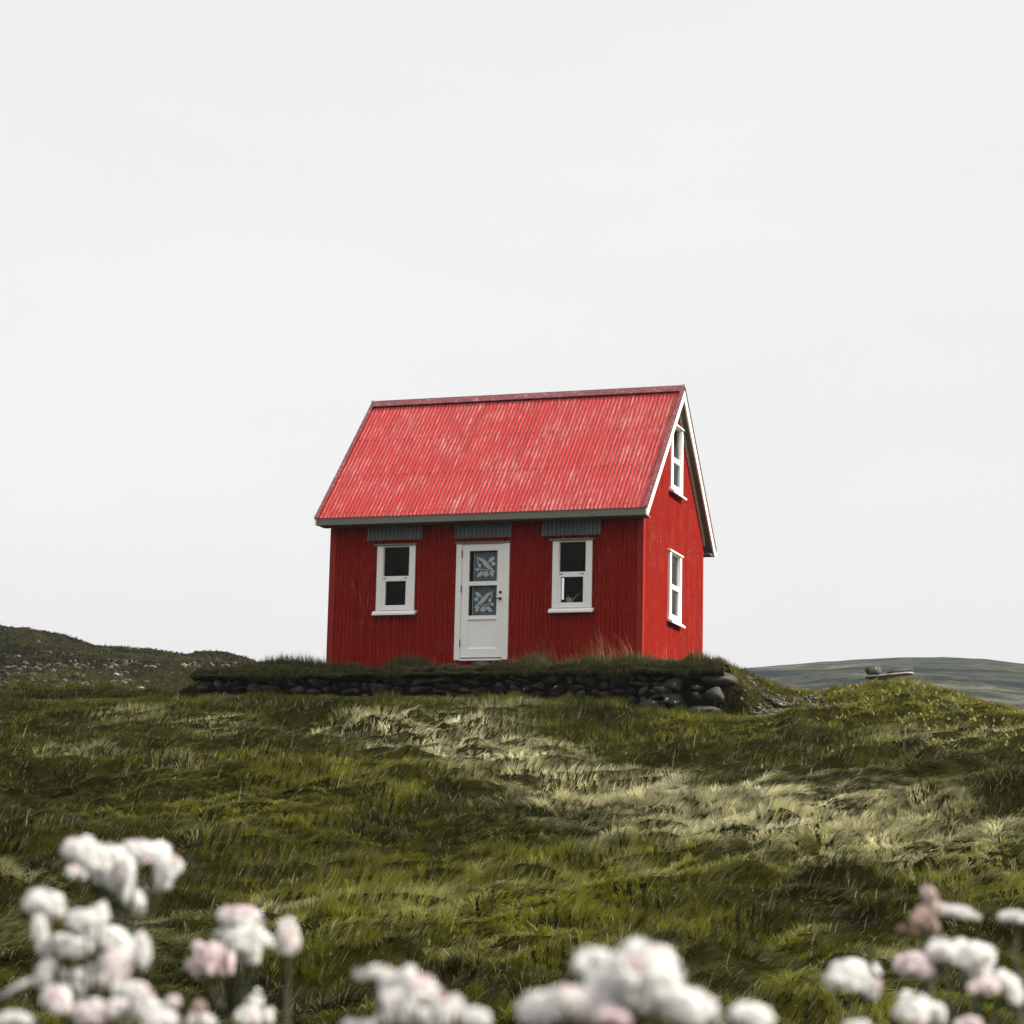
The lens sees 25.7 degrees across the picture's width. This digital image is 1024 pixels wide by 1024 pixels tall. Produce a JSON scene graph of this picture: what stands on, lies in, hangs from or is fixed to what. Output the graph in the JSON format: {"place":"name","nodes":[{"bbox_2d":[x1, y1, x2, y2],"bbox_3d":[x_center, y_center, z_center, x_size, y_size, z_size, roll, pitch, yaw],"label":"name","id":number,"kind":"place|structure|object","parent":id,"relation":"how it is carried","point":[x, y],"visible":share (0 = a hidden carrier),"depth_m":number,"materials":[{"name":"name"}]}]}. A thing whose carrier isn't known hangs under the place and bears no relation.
{"place":"outdoors","nodes":[
{"label":"outdoors","id":0,"kind":"place"},
{"bbox_2d":[0,625,265,691],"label":"hill","id":1,"kind":"structure","parent":0,"point":[87,647],"depth_m":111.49,"materials":[{"name":"green plant"}]},
{"bbox_2d":[0,624,203,688],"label":"rocks","id":2,"kind":"object","parent":1,"relation":"on","point":[116,665],"visible":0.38,"depth_m":101.71,"materials":[{"name":"grey stone"}]},
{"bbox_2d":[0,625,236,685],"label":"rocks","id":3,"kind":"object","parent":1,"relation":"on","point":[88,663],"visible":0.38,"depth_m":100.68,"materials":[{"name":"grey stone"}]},
{"bbox_2d":[0,631,1023,1023],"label":"hillside","id":4,"kind":"structure","parent":0,"point":[716,758],"depth_m":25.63,"materials":[{"name":"green plant"}]},
{"bbox_2d":[21,887,151,1023],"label":"flowering plant","id":5,"kind":"object","parent":4,"relation":"on","point":[109,968],"visible":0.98,"depth_m":1.32,"materials":[{"name":"white plant"}]},
{"bbox_2d":[0,977,180,1023],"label":"flowering plant","id":6,"kind":"object","parent":4,"relation":"on","point":[148,1008],"visible":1,"depth_m":1.27,"materials":[{"name":"white plant"}]},
{"bbox_2d":[60,835,183,1023],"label":"flowering plant","id":7,"kind":"object","parent":4,"relation":"on","point":[130,895],"visible":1,"depth_m":1.47,"materials":[{"name":"white plant"}]},
{"bbox_2d":[185,999,217,1023],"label":"flowering plant","id":8,"kind":"object","parent":4,"relation":"on","point":[200,1017],"visible":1,"depth_m":1.38,"materials":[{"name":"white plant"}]},
{"bbox_2d":[183,905,273,1023],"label":"flowering plant","id":9,"kind":"object","parent":4,"relation":"on","point":[217,958],"visible":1,"depth_m":1.51,"materials":[{"name":"white plant"}]},
{"bbox_2d":[233,987,274,1023],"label":"flowering plant","id":10,"kind":"object","parent":4,"relation":"on","point":[251,1013],"visible":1,"depth_m":1.52,"materials":[{"name":"white plant"}]},
{"bbox_2d":[273,916,300,1023],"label":"flowering plant","id":11,"kind":"object","parent":4,"relation":"on","point":[287,936],"visible":1,"depth_m":1.47,"materials":[{"name":"white plant"}]},
{"bbox_2d":[342,964,491,1023],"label":"flowering plant","id":12,"kind":"object","parent":4,"relation":"on","point":[410,996],"visible":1,"depth_m":1.09,"materials":[{"name":"white plant"}]},
{"bbox_2d":[190,663,737,712],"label":"stone wall","id":13,"kind":"structure","parent":4,"relation":"on","point":[699,692],"depth_m":37.03,"materials":[{"name":"stone"}]},
{"bbox_2d":[472,661,490,665],"bbox_3d":[-0.505,2.631,38.334,0.437,0.191,0.279,-2,-10,19],"label":"doorstep","id":14,"kind":"object","parent":4,"relation":"on","point":[476,663],"visible":0.38,"depth_m":38.30,"materials":[{"name":"grey stone"}]},
{"bbox_2d":[314,384,716,667],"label":"house","id":15,"kind":"structure","parent":4,"relation":"on","point":[467,530],"depth_m":39.48,"materials":[{"name":"red paint"}]},
{"bbox_2d":[372,543,417,614],"bbox_3d":[-2.059,1.182,39.494,0.821,1.285,0.145,-2,-10,19],"label":"window","id":16,"kind":"structure","parent":15,"relation":"in","point":[381,580],"depth_m":39.47,"materials":[{"name":"white paint"}]},
{"bbox_2d":[459,543,503,657],"bbox_3d":[-0.526,1.533,38.923,0.771,1.978,0.143,-2,-10,19],"label":"door","id":17,"kind":"structure","parent":15,"relation":"in","point":[481,632],"depth_m":38.93,"materials":[{"name":"white paint"}]},
{"bbox_2d":[548,538,594,612],"bbox_3d":[1.015,1.084,38.459,0.809,1.300,0.145,-2,-10,19],"label":"window","id":18,"kind":"structure","parent":15,"relation":"in","point":[585,606],"depth_m":38.43,"materials":[{"name":"white paint"}]},
{"bbox_2d":[566,593,579,601],"bbox_3d":[1.041,1.486,38.574,0.256,0.174,0.112,-2,-10,19],"label":"watering can","id":19,"kind":"object","parent":15,"relation":"on","point":[568,599],"visible":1,"depth_m":38.55,"materials":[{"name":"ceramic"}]},
{"bbox_2d":[667,548,685,627],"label":"window","id":20,"kind":"structure","parent":15,"relation":"in","point":[674,607],"depth_m":40.12,"materials":[{"name":"white paint"}]},
{"bbox_2d":[669,424,686,500],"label":"window","id":21,"kind":"structure","parent":15,"relation":"in","point":[676,447],"depth_m":40.58,"materials":[{"name":"white paint"}]},
{"bbox_2d":[515,937,725,1023],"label":"flowering plant","id":22,"kind":"object","parent":4,"relation":"on","point":[624,987],"visible":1,"depth_m":0.98,"materials":[{"name":"white plant"}]},
{"bbox_2d":[728,1001,775,1023],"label":"flowering plant","id":23,"kind":"object","parent":4,"relation":"on","point":[759,1013],"visible":1,"depth_m":1.09,"materials":[{"name":"white plant"}]},
{"bbox_2d":[733,674,853,716],"bbox_3d":[4.288,2.955,36.208,2.450,1.014,2.703,-2,-10,17],"label":"rubble","id":24,"kind":"object","parent":4,"relation":"on","point":[778,703],"visible":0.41,"depth_m":36.52,"materials":[{"name":"grey stone"}]},
{"bbox_2d":[822,958,881,1023],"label":"flowering plant","id":25,"kind":"object","parent":4,"relation":"on","point":[852,975],"visible":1,"depth_m":1.43,"materials":[{"name":"white plant"}]},
{"bbox_2d":[865,672,913,680],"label":"stone slab","id":26,"kind":"structure","parent":4,"relation":"on","point":[880,676],"depth_m":46.08,"materials":[{"name":"grey stone"}]},
{"bbox_2d":[865,666,881,674],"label":"boulder","id":27,"kind":"object","parent":26,"relation":"on","point":[873,670],"visible":1,"depth_m":46.20,"materials":[{"name":"grey stone"}]},
{"bbox_2d":[887,668,912,673],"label":"boulder","id":28,"kind":"object","parent":26,"relation":"on","point":[902,670],"visible":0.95,"depth_m":46.19,"materials":[{"name":"grey stone"}]},
{"bbox_2d":[791,677,1023,752],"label":"ground cover","id":29,"kind":"object","parent":4,"relation":"on","point":[947,726],"visible":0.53,"depth_m":34.70,"materials":[{"name":"green plant"}]},
{"bbox_2d":[843,989,981,1023],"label":"flowering plant","id":30,"kind":"object","parent":4,"relation":"on","point":[917,1012],"visible":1,"depth_m":1.33,"materials":[{"name":"white plant"}]},
{"bbox_2d":[895,885,982,1023],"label":"flowering plant","id":31,"kind":"object","parent":4,"relation":"on","point":[923,920],"visible":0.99,"depth_m":1.56,"materials":[{"name":"pink plant"}]},
{"bbox_2d":[893,937,1023,1023],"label":"flowering plant","id":32,"kind":"object","parent":4,"relation":"on","point":[964,953],"visible":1,"depth_m":1.46,"materials":[{"name":"white plant"}]},
{"bbox_2d":[997,910,1023,1023],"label":"flowering plant","id":33,"kind":"object","parent":4,"relation":"on","point":[1013,916],"visible":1,"depth_m":1.60,"materials":[{"name":"white plant"}]},
{"bbox_2d":[0,0,1023,668],"label":"sky","id":34,"kind":"structure","parent":0,"point":[231,230],"materials":[{"name":"white"}]},
{"bbox_2d":[743,657,1023,711],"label":"distant hill","id":35,"kind":"structure","parent":0,"point":[1000,682],"depth_m":378.81,"materials":[{"name":"grey"}]}
]}

